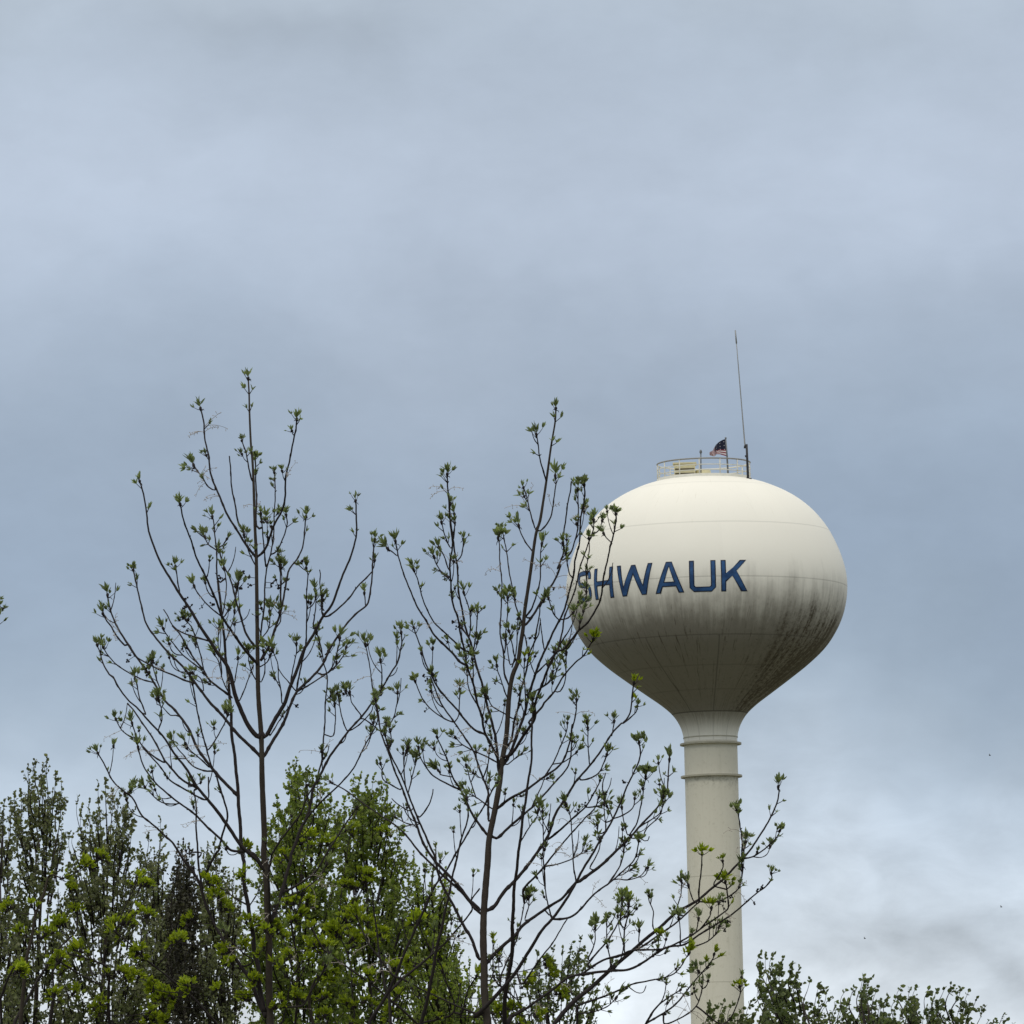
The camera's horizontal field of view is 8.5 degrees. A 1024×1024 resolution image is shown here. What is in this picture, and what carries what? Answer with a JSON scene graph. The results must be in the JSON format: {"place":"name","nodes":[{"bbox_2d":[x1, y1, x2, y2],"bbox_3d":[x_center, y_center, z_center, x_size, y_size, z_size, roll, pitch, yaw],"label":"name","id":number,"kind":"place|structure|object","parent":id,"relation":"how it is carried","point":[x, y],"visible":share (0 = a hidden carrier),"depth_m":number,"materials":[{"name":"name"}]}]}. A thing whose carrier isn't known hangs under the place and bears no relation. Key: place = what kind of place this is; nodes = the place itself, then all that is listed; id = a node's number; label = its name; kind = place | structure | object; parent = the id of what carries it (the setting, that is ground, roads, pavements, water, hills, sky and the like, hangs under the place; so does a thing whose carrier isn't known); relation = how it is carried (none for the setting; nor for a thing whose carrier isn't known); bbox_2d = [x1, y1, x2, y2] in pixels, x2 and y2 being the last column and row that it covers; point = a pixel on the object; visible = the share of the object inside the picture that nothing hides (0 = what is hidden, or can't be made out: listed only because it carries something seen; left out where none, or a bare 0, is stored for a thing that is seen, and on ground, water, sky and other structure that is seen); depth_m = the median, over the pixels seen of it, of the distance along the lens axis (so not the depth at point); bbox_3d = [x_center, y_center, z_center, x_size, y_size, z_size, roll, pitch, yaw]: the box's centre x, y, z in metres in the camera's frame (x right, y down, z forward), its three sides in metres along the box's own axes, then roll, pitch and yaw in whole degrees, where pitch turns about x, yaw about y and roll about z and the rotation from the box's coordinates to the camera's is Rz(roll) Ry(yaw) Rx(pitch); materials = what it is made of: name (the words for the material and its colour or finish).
{"place":"outdoors","nodes":[
{"label":"outdoors","id":0,"kind":"place"},
{"bbox_2d":[0,0,1023,1023],"label":"sky","id":1,"kind":"structure","parent":0,"point":[420,227],"materials":[{"name":"grey"}]},
{"label":"ground","id":2,"kind":"structure","parent":0,"visible":0},
{"bbox_2d":[0,596,8,623],"bbox_3d":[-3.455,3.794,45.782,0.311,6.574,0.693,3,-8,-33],"label":"budding tree","id":3,"kind":"object","parent":2,"relation":"on","point":[3,607],"visible":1,"depth_m":46.08,"materials":[{"name":"green plant"}]},
{"bbox_2d":[0,796,19,1023],"bbox_3d":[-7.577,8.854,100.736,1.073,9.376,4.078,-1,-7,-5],"label":"poplar tree","id":4,"kind":"object","parent":2,"relation":"on","point":[6,872],"visible":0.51,"depth_m":100.95,"materials":[{"name":"green plant"}]},
{"bbox_2d":[0,753,72,1023],"bbox_3d":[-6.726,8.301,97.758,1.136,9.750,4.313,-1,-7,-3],"label":"poplar tree","id":5,"kind":"object","parent":2,"relation":"on","point":[44,822],"visible":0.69,"depth_m":97.67,"materials":[{"name":"green plant"}]},
{"bbox_2d":[53,777,164,1023],"bbox_3d":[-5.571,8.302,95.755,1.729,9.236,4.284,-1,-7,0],"label":"poplar tree","id":6,"kind":"object","parent":2,"relation":"on","point":[93,898],"visible":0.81,"depth_m":95.57,"materials":[{"name":"green plant"}]},
{"bbox_2d":[0,846,217,1023],"bbox_3d":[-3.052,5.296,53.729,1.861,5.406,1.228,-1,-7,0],"label":"budding tree","id":7,"kind":"object","parent":2,"relation":"on","point":[21,969],"visible":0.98,"depth_m":53.93,"materials":[{"name":"green plant"}]},
{"bbox_2d":[129,815,175,1023],"bbox_3d":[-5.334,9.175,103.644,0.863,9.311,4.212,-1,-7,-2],"label":"poplar tree","id":8,"kind":"object","parent":2,"relation":"on","point":[156,924],"visible":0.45,"depth_m":103.73,"materials":[{"name":"green plant"}]},
{"bbox_2d":[159,837,208,1023],"bbox_3d":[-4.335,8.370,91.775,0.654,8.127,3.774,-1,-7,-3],"label":"dull tree","id":9,"kind":"object","parent":2,"relation":"on","point":[183,960],"visible":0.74,"depth_m":91.42,"materials":[{"name":"green plant"}]},
{"bbox_2d":[193,836,248,1023],"bbox_3d":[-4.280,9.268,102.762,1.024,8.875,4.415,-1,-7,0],"label":"poplar tree","id":10,"kind":"object","parent":2,"relation":"on","point":[210,958],"visible":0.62,"depth_m":102.59,"materials":[{"name":"green plant"}]},
{"bbox_2d":[86,367,407,1023],"bbox_3d":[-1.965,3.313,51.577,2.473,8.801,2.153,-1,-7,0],"label":"budding tree","id":11,"kind":"object","parent":2,"relation":"on","point":[270,930],"visible":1,"depth_m":51.90,"materials":[{"name":"green plant"}]},
{"bbox_2d":[237,756,362,1023],"bbox_3d":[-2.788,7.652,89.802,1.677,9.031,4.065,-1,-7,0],"label":"leafy tree","id":12,"kind":"object","parent":2,"relation":"on","point":[321,822],"visible":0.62,"depth_m":89.63,"materials":[{"name":"green plant"}]},
{"bbox_2d":[324,771,424,1023],"bbox_3d":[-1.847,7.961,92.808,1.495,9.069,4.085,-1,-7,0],"label":"leafy tree","id":13,"kind":"object","parent":2,"relation":"on","point":[369,837],"visible":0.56,"depth_m":92.65,"materials":[{"name":"green plant"}]},
{"bbox_2d":[278,819,570,1023],"bbox_3d":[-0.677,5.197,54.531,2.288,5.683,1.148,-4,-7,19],"label":"budding tree","id":14,"kind":"object","parent":2,"relation":"on","point":[334,928],"visible":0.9,"depth_m":54.75,"materials":[{"name":"green plant"}]},
{"bbox_2d":[401,841,465,1021],"bbox_3d":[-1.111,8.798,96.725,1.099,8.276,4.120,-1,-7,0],"label":"leafy tree","id":15,"kind":"object","parent":2,"relation":"on","point":[431,917],"visible":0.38,"depth_m":96.52,"materials":[{"name":"green plant"}]},
{"bbox_2d":[407,933,497,1023],"bbox_3d":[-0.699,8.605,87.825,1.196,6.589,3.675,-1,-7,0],"label":"leafy tree","id":16,"kind":"object","parent":2,"relation":"on","point":[439,987],"visible":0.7,"depth_m":87.41,"materials":[{"name":"green plant"}]},
{"bbox_2d":[478,934,602,1023],"bbox_3d":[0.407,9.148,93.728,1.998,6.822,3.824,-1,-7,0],"label":"leafy tree","id":17,"kind":"object","parent":2,"relation":"on","point":[541,984],"visible":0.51,"depth_m":93.91,"materials":[{"name":"green plant"}]},
{"bbox_2d":[321,397,786,1023],"bbox_3d":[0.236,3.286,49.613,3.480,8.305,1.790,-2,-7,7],"label":"budding tree","id":18,"kind":"object","parent":2,"relation":"on","point":[559,651],"visible":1,"depth_m":50.07,"materials":[{"name":"green plant"}]},
{"bbox_2d":[566,457,846,1023],"bbox_3d":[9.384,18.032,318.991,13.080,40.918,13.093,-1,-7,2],"label":"water tower","id":19,"kind":"structure","parent":2,"relation":"on","point":[717,616],"depth_m":316.71,"materials":[{"name":"metal"}]},
{"bbox_2d":[699,450,701,472],"bbox_3d":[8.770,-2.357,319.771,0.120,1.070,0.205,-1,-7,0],"label":"beacon pole","id":20,"kind":"object","parent":19,"relation":"on","point":[700,451],"visible":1,"depth_m":319.76,"materials":[{"name":"grey metal"}]},
{"bbox_2d":[709,437,728,472],"bbox_3d":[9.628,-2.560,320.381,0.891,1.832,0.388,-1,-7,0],"label":"flag","id":21,"kind":"object","parent":19,"relation":"on","point":[720,447],"visible":1,"depth_m":320.37,"materials":[{"name":"multicoloured fabric"}]},
{"bbox_2d":[735,330,751,478],"bbox_3d":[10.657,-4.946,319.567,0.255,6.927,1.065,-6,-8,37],"label":"antenna","id":22,"kind":"object","parent":19,"relation":"attached to","point":[746,456],"visible":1,"depth_m":319.48,"materials":[{"name":"metal"}]},
{"bbox_2d":[703,997,776,1023],"bbox_3d":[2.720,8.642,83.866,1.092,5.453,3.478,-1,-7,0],"label":"leafy tree","id":23,"kind":"object","parent":2,"relation":"on","point":[747,1020],"visible":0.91,"depth_m":83.36,"materials":[{"name":"green plant"}]},
{"bbox_2d":[754,949,828,1023],"bbox_3d":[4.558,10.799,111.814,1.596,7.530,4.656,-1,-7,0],"label":"leafy tree","id":24,"kind":"object","parent":2,"relation":"on","point":[782,1002],"visible":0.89,"depth_m":111.69,"materials":[{"name":"green plant"}]},
{"bbox_2d":[821,996,840,1023],"bbox_3d":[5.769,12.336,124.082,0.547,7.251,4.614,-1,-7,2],"label":"leafy tree","id":25,"kind":"object","parent":2,"relation":"on","point":[830,1018],"visible":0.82,"depth_m":124.59,"materials":[{"name":"green plant"}]},
{"bbox_2d":[832,973,895,1023],"bbox_3d":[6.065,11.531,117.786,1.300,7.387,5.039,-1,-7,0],"label":"leafy tree","id":26,"kind":"object","parent":2,"relation":"on","point":[864,1008],"visible":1,"depth_m":118.20,"materials":[{"name":"green plant"}]},
{"bbox_2d":[891,981,986,1023],"bbox_3d":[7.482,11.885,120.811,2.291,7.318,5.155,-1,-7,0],"label":"leafy tree","id":27,"kind":"object","parent":2,"relation":"on","point":[911,1009],"visible":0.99,"depth_m":120.90,"materials":[{"name":"green plant"}]},
{"bbox_2d":[986,1012,1015,1023],"bbox_3d":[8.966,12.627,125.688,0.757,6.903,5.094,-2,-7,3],"label":"leafy tree","id":28,"kind":"object","parent":2,"relation":"on","point":[1003,1022],"visible":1,"depth_m":125.12,"materials":[{"name":"green plant"}]}
]}

